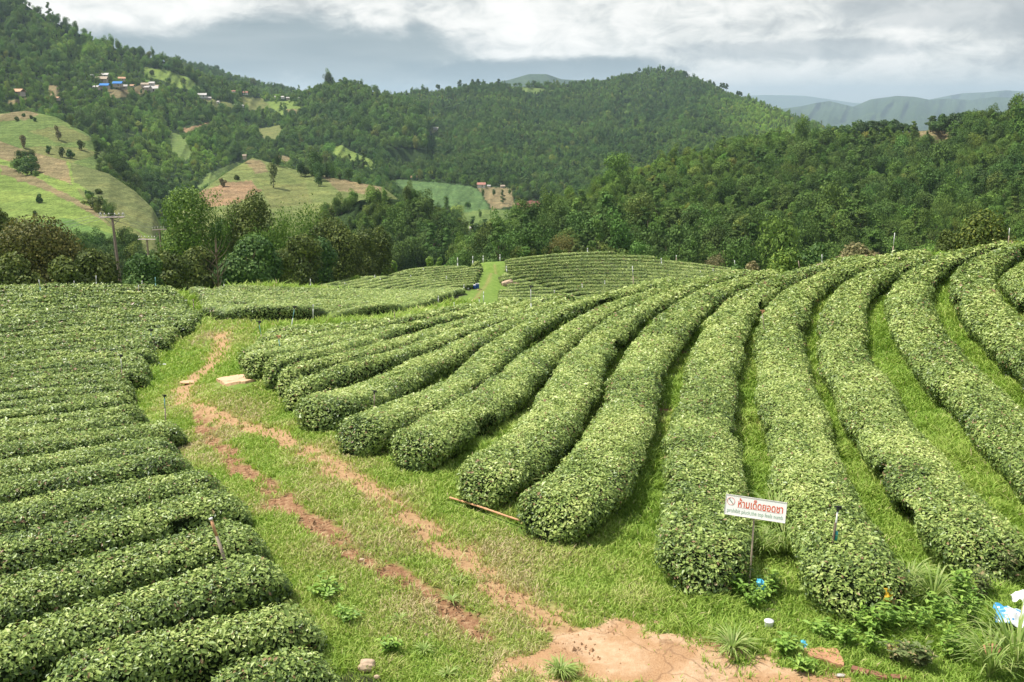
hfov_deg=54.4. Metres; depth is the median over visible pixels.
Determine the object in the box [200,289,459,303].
tea hedge
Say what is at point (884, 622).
weed plant
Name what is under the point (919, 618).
weed plant
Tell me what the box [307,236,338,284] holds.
broadleaf tree
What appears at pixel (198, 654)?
tea hedge
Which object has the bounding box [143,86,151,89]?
village house
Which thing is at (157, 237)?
broadleaf tree
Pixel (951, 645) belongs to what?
weed plant
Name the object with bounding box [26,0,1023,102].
sky
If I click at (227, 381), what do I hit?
stone slab
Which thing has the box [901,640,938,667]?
weed plant
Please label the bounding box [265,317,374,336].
tea hedge
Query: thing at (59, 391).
tea hedge
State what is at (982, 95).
hill
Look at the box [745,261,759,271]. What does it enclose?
broadleaf tree
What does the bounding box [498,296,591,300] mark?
tea hedge
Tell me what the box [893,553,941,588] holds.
grass tussock
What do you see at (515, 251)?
shrub
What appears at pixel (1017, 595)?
white sack
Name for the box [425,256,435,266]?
shrub
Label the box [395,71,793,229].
hill
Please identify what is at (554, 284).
tea hedge
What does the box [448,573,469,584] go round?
grass tussock
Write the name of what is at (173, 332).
tea hedge
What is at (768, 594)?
weed plant
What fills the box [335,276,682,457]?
tea hedge
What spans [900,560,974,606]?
grass tussock
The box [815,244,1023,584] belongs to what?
tea hedge
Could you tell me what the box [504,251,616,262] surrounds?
tea hedge
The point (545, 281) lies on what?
tea hedge
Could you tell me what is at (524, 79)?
hill
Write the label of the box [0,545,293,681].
tea hedge
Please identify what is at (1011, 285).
tea hedge
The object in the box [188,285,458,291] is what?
tea hedge
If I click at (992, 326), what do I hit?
tea hedge
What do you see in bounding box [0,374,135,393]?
tea hedge
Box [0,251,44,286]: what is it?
broadleaf tree
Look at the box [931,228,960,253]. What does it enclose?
broadleaf tree
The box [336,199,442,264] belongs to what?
hill
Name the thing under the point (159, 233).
power pole
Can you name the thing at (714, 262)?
broadleaf tree
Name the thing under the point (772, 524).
grass tussock
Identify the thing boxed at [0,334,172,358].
tea hedge
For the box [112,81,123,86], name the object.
village house
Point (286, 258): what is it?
broadleaf tree
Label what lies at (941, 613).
weed plant
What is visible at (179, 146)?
hill
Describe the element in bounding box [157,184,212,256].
broadleaf tree
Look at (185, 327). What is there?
tea hedge
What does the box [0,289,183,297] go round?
tea hedge
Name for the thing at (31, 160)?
broadleaf tree
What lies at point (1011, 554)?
weed plant
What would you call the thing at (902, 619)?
weed plant
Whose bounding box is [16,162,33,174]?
broadleaf tree
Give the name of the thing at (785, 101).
hill
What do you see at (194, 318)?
tea hedge
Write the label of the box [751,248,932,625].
tea hedge
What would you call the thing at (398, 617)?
grass tussock
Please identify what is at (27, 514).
tea hedge
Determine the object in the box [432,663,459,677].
grass tussock
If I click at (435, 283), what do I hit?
tea hedge
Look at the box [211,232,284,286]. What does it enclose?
broadleaf tree
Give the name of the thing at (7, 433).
tea hedge
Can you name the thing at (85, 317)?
tea hedge
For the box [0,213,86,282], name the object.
broadleaf tree
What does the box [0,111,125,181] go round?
hill
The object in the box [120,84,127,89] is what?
village house
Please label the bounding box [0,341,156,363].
tea hedge
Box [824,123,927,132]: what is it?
valley floor
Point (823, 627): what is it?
weed plant
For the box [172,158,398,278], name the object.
hill
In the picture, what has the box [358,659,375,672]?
stone
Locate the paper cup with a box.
[764,618,773,628]
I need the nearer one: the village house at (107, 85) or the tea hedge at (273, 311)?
the tea hedge at (273, 311)
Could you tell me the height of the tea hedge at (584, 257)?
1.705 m
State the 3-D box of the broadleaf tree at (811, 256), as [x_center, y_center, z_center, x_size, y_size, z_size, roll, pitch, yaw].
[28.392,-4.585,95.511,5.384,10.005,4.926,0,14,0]
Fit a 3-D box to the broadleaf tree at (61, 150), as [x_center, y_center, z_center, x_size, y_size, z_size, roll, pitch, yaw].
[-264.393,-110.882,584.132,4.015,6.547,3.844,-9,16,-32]
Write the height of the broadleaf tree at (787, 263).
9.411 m
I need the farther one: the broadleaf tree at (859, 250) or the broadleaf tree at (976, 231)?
the broadleaf tree at (859, 250)
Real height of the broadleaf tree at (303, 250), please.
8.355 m
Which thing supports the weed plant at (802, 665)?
on the ground at (662, 659)
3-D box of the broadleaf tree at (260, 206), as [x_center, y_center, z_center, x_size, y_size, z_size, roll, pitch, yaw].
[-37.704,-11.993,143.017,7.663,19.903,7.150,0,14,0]
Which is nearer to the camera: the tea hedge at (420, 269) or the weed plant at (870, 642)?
the weed plant at (870, 642)
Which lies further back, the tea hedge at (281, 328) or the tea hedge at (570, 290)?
the tea hedge at (570, 290)
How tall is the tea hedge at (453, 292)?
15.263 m
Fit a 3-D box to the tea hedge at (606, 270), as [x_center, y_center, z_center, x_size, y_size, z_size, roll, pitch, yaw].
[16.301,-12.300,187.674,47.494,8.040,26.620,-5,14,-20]
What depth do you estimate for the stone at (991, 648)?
14.12 m
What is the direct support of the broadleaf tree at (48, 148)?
on the hill at (39, 134)
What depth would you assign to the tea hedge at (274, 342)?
41.69 m
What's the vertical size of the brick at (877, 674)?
0.075 m
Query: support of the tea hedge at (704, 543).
on the ground at (662, 659)
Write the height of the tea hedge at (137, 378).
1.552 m
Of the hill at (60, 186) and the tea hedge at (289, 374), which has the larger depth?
the hill at (60, 186)
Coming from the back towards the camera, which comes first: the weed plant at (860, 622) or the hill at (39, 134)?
the hill at (39, 134)
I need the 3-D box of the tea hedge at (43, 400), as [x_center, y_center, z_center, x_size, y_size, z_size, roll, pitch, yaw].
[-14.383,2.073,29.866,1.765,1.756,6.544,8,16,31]
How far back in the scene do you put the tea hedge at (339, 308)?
59.20 m
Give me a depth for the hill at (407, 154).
1086.11 m
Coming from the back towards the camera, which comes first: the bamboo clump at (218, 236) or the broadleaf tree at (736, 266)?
the bamboo clump at (218, 236)
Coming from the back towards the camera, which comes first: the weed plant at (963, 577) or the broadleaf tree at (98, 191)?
the broadleaf tree at (98, 191)
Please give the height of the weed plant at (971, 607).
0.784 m
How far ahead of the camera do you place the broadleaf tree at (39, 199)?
396.95 m
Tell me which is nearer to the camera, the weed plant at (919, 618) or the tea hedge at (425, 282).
the weed plant at (919, 618)
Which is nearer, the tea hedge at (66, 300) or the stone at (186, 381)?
the stone at (186, 381)
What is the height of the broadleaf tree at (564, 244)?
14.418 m
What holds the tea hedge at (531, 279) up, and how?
on the ground at (662, 659)
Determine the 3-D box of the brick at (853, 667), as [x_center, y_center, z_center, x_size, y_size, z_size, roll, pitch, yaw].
[4.815,4.569,13.773,0.232,0.075,0.100,8,16,30]
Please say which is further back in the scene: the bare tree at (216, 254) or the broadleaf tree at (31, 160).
the broadleaf tree at (31, 160)
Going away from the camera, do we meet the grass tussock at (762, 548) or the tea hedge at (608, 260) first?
the grass tussock at (762, 548)
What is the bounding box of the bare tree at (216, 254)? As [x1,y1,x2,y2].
[200,234,229,286]
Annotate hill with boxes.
[0,2,383,221]
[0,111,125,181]
[0,141,166,253]
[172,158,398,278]
[306,82,426,165]
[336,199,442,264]
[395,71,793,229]
[493,74,579,86]
[624,129,1022,264]
[741,95,860,108]
[781,96,1023,129]
[930,90,1023,99]
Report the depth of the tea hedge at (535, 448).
23.30 m
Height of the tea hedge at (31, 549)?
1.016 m
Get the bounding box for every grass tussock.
[385,609,407,621]
[413,638,433,654]
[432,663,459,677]
[439,591,462,603]
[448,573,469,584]
[540,652,581,681]
[699,621,765,658]
[743,483,811,530]
[749,525,788,555]
[754,520,795,556]
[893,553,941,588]
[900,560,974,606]
[936,618,1023,678]
[958,593,1023,678]
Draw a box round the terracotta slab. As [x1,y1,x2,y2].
[805,647,843,670]
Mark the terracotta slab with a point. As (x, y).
(830, 659)
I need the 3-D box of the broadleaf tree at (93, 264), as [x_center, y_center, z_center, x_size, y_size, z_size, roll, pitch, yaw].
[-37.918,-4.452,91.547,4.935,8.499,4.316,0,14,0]
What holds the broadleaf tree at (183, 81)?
on the hill at (179, 146)
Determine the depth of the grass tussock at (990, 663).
13.53 m
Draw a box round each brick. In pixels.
[851,665,868,675]
[870,670,887,679]
[890,674,911,681]
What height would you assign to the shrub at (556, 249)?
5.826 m
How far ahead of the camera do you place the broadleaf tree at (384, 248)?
165.07 m
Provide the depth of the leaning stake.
16.20 m
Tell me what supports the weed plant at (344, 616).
on the ground at (662, 659)
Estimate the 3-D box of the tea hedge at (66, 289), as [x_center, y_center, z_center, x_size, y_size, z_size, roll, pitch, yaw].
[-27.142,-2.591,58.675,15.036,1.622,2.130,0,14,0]
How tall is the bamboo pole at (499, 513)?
0.059 m
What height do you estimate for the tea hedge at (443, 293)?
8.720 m
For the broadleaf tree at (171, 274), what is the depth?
88.21 m
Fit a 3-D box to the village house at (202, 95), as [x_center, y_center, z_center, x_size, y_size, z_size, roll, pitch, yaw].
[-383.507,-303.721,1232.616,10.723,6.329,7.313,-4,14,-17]
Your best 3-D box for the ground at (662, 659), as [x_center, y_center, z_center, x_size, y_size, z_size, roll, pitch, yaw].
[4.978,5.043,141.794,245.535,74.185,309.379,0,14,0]
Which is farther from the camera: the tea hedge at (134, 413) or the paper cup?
the tea hedge at (134, 413)
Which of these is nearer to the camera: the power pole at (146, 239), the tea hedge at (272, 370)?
the tea hedge at (272, 370)
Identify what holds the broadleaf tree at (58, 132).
on the hill at (39, 134)
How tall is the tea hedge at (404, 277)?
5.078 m
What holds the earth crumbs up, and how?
on the ground at (662, 659)
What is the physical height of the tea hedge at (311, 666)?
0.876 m
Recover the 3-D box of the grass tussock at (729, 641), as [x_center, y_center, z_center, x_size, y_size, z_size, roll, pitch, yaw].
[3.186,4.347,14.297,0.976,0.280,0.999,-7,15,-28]
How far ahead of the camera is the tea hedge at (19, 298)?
56.19 m
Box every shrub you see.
[350,275,360,279]
[389,260,397,273]
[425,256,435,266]
[435,257,442,265]
[510,246,521,258]
[528,248,535,256]
[541,247,547,254]
[550,245,560,253]
[578,245,586,251]
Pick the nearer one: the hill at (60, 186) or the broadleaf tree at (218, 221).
the broadleaf tree at (218, 221)
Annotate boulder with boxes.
[501,279,512,286]
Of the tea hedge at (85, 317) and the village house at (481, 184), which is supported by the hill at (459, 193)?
the village house at (481, 184)
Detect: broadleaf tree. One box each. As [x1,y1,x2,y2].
[0,208,21,260]
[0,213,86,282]
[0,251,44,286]
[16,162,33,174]
[19,135,25,148]
[21,154,38,171]
[36,194,43,202]
[45,145,51,153]
[45,255,92,285]
[54,125,60,139]
[58,146,64,156]
[65,149,74,157]
[75,248,122,285]
[76,140,85,149]
[80,196,103,207]
[84,190,93,196]
[95,189,102,193]
[123,253,164,286]
[151,250,193,292]
[155,222,199,253]
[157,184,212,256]
[178,245,219,288]
[180,78,185,85]
[209,216,229,257]
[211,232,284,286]
[219,178,226,186]
[222,187,274,254]
[267,162,277,187]
[275,250,291,284]
[279,233,323,285]
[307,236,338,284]
[308,217,368,281]
[314,171,321,185]
[314,212,328,225]
[347,226,383,277]
[370,226,394,275]
[544,233,577,253]
[704,251,728,266]
[731,264,743,270]
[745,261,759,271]
[766,247,802,272]
[794,241,830,271]
[838,241,880,256]
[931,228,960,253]
[951,208,1019,250]
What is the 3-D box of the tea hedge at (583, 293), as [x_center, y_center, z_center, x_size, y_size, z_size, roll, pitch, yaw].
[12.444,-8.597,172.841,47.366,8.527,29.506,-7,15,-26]
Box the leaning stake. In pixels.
[209,517,227,564]
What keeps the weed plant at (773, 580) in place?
on the ground at (662, 659)
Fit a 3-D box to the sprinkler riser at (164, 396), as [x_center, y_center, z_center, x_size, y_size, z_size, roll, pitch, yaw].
[-9.519,2.021,27.377,0.122,1.131,0.080,-4,14,-18]
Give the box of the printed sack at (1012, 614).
[993,602,1023,627]
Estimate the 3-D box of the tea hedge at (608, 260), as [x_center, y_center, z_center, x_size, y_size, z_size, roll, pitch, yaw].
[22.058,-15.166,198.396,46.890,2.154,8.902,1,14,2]
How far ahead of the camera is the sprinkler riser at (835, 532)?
16.14 m
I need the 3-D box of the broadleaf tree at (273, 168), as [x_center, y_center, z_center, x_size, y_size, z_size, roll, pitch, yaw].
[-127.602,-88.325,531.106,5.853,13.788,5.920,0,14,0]
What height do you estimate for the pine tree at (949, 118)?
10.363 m
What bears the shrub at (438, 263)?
on the ground at (662, 659)
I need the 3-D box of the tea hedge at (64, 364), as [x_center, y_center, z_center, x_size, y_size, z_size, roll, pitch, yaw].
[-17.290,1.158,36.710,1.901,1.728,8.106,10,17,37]
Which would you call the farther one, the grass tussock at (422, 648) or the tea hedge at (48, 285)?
the tea hedge at (48, 285)
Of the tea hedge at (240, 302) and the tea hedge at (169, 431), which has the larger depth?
the tea hedge at (240, 302)
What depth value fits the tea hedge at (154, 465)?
20.87 m
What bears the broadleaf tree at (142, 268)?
on the ground at (662, 659)
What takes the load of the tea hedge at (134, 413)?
on the ground at (662, 659)
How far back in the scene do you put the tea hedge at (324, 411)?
29.43 m
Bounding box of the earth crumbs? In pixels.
[187,403,828,681]
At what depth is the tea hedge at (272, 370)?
36.85 m
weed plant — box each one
[306,570,343,600]
[332,602,365,622]
[375,634,403,652]
[728,572,755,596]
[740,580,767,609]
[751,578,776,602]
[756,567,780,593]
[771,631,805,654]
[786,653,819,671]
[803,617,837,637]
[831,623,860,645]
[848,599,874,631]
[852,621,892,654]
[862,597,902,635]
[875,596,913,629]
[877,635,913,664]
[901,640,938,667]
[903,601,935,631]
[925,591,964,624]
[936,618,975,659]
[950,567,975,604]
[958,585,989,627]
[970,557,999,595]
[993,543,1017,580]
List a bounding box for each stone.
[180,380,193,383]
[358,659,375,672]
[835,673,845,676]
[983,643,1002,654]
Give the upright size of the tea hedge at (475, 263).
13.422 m
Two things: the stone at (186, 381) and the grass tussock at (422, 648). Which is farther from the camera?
the stone at (186, 381)
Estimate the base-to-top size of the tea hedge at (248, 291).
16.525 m
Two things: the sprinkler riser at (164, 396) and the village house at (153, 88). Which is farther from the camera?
the village house at (153, 88)
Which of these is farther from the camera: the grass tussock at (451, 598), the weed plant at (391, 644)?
the grass tussock at (451, 598)
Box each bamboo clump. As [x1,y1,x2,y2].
[192,178,241,262]
[243,199,312,250]
[272,193,337,251]
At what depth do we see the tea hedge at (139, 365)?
36.71 m
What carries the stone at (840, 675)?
on the ground at (662, 659)
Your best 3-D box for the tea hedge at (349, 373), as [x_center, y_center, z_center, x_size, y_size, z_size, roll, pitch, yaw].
[-2.456,-0.026,37.569,2.588,2.461,21.295,6,15,25]
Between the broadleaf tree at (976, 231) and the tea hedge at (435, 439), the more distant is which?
the broadleaf tree at (976, 231)
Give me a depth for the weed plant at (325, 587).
15.98 m
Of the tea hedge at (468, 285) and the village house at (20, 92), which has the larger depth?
the village house at (20, 92)
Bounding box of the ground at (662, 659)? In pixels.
[136,259,1021,681]
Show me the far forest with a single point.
(580, 186)
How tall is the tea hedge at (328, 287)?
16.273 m
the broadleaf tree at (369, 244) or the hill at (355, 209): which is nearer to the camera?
the broadleaf tree at (369, 244)
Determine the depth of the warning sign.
15.71 m
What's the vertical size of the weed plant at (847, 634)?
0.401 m
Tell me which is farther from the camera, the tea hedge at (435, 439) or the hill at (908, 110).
the hill at (908, 110)
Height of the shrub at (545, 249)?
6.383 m
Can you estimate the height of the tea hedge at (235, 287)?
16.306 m
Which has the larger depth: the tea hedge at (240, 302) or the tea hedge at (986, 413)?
the tea hedge at (240, 302)
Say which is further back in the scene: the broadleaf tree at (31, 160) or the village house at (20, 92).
the village house at (20, 92)
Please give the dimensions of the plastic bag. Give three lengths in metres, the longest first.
0.209 x 0.178 x 0.139 m
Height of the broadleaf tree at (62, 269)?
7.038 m
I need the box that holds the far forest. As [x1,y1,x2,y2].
[0,0,1023,285]
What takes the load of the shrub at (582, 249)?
on the ground at (662, 659)
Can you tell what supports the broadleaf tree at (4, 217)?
on the ground at (662, 659)
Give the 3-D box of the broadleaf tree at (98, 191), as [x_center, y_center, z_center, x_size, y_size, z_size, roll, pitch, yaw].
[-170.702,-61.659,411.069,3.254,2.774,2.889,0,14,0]
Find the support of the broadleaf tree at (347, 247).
on the ground at (662, 659)
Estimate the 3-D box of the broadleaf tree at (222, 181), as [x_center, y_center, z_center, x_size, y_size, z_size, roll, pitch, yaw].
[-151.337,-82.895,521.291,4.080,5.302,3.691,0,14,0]
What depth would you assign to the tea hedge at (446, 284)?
147.91 m
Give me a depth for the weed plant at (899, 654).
13.91 m
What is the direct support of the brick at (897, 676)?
on the ground at (662, 659)
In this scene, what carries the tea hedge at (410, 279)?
on the ground at (662, 659)
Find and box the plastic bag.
[755,579,765,591]
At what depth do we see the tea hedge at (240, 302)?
59.75 m
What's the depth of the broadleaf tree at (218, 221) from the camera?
148.81 m
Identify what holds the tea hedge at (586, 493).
on the ground at (662, 659)
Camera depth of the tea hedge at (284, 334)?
40.92 m
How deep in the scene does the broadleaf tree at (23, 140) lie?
587.17 m
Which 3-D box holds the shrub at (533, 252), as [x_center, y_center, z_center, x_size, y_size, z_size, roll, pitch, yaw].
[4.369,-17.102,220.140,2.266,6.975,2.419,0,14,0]
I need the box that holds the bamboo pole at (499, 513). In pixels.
[449,497,521,521]
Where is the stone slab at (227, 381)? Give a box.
[216,374,254,386]
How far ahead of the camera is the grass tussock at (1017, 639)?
13.57 m
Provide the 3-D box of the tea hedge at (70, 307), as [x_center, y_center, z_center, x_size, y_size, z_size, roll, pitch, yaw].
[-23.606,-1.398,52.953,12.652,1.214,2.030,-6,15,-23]
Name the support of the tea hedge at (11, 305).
on the ground at (662, 659)
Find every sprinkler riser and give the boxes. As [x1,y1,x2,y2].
[163,395,166,424]
[832,506,841,545]
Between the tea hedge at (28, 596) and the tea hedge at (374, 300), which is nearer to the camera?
the tea hedge at (28, 596)
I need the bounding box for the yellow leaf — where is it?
[883,588,892,602]
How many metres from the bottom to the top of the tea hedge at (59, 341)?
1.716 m
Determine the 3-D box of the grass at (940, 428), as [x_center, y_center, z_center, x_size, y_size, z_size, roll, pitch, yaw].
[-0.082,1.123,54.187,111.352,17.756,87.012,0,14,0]
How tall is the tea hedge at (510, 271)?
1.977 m
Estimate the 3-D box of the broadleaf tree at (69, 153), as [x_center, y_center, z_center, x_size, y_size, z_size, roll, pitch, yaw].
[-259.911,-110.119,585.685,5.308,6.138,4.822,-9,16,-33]
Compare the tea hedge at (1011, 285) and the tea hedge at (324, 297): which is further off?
the tea hedge at (324, 297)
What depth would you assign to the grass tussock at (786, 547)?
17.28 m
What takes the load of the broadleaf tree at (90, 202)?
on the hill at (60, 186)
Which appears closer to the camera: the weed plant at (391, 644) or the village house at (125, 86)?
the weed plant at (391, 644)
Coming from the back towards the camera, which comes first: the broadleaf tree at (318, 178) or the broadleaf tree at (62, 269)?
the broadleaf tree at (318, 178)
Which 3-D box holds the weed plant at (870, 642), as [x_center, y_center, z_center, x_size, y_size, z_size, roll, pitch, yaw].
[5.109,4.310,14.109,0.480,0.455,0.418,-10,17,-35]
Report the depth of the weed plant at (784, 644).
14.22 m
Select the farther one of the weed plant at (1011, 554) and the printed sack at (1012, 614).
the weed plant at (1011, 554)
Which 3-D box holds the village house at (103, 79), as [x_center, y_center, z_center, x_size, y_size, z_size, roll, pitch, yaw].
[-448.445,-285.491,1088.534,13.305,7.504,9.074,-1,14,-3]
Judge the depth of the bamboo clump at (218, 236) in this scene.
139.90 m
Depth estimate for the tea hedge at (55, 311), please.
52.47 m
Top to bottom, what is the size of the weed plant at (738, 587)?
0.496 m
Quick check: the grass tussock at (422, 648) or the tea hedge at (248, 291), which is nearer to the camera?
the grass tussock at (422, 648)
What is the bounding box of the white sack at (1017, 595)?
[1011,590,1023,609]
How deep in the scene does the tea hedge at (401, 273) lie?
159.20 m
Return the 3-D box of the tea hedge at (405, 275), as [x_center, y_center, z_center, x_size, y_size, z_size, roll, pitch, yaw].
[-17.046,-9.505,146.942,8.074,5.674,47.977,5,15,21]
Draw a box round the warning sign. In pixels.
[724,494,786,592]
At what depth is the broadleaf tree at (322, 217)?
168.06 m
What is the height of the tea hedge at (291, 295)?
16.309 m
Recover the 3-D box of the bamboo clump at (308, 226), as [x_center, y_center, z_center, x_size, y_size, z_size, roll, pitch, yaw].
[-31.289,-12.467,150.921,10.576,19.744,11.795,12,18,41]
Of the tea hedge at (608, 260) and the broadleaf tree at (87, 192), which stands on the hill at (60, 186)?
the broadleaf tree at (87, 192)
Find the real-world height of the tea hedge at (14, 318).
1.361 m
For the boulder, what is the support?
on the ground at (662, 659)
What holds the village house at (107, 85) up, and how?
on the hill at (179, 146)
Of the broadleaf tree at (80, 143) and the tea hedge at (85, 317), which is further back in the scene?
the broadleaf tree at (80, 143)
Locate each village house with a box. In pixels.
[14,89,26,95]
[97,76,108,82]
[99,83,110,88]
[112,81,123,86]
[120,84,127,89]
[140,83,149,87]
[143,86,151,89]
[147,86,158,91]
[198,93,206,97]
[477,182,485,187]
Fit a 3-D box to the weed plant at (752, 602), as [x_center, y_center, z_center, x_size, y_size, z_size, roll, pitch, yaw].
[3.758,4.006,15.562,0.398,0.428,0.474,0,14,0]
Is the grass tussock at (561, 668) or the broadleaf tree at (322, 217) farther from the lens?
the broadleaf tree at (322, 217)
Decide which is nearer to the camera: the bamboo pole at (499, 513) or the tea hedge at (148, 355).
the bamboo pole at (499, 513)
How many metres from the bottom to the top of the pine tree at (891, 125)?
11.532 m
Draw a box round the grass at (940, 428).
[50,240,1023,681]
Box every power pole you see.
[99,212,124,284]
[138,236,155,256]
[152,226,166,249]
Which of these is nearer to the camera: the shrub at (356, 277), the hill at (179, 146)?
the shrub at (356, 277)
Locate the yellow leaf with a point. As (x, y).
(887, 595)
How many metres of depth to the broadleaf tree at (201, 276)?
98.13 m
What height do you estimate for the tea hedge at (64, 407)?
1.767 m
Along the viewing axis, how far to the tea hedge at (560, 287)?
190.49 m
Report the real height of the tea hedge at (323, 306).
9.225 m
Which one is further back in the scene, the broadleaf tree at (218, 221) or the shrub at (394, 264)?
the shrub at (394, 264)
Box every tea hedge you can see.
[0,281,177,292]
[0,285,177,294]
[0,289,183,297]
[0,292,186,303]
[0,295,189,306]
[0,299,185,310]
[0,301,193,314]
[0,304,190,319]
[0,306,190,323]
[0,309,204,328]
[0,314,201,333]
[0,319,194,339]
[0,326,181,345]
[0,328,172,351]
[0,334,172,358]
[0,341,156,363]
[0,347,159,369]
[0,354,150,376]
[0,360,152,383]
[0,366,150,388]
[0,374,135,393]
[0,381,137,403]
[0,389,138,410]
[0,396,126,420]
[0,404,149,430]
[0,409,140,447]
[0,417,187,461]
[0,436,181,482]
[0,448,194,510]
[0,466,227,540]
[0,485,252,582]
[0,514,271,639]
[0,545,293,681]
[42,597,326,681]
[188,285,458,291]
[189,284,462,289]
[189,285,459,292]
[190,285,464,294]
[191,287,464,295]
[194,288,463,301]
[197,288,464,299]
[199,288,462,301]
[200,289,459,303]
[201,290,455,302]
[201,299,432,320]
[202,291,451,303]
[202,296,435,311]
[204,292,447,304]
[204,293,444,306]
[205,295,439,308]
[210,645,341,681]
[236,301,485,370]
[239,321,407,380]
[253,316,395,344]
[262,297,528,389]
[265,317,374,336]
[275,292,575,397]
[282,297,571,411]
[293,297,589,432]
[303,260,479,285]
[318,266,480,287]
[319,264,481,284]
[332,267,482,287]
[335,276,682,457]
[344,269,481,287]
[360,271,481,288]
[376,274,479,288]
[387,268,750,473]
[390,276,478,288]
[407,278,477,288]
[425,281,475,287]
[441,283,473,288]
[455,269,755,512]
[498,287,621,292]
[498,289,613,295]
[498,293,600,297]
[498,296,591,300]
[499,270,704,279]
[500,274,695,282]
[503,267,719,275]
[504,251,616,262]
[504,257,730,269]
[504,261,729,271]
[505,254,655,264]
[506,264,721,274]
[507,280,650,286]
[507,284,635,289]
[513,277,683,284]
[515,268,777,547]
[651,254,875,598]
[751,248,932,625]
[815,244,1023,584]
[883,239,1023,505]
[947,240,1023,388]
[997,261,1023,315]
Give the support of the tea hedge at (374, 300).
on the ground at (662, 659)
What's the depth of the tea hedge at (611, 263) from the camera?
197.81 m
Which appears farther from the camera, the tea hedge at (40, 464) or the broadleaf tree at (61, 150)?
the broadleaf tree at (61, 150)
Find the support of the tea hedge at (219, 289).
on the ground at (662, 659)
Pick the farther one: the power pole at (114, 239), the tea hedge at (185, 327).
the power pole at (114, 239)
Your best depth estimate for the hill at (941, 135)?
557.41 m
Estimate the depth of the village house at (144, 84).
1157.20 m
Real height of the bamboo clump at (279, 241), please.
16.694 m

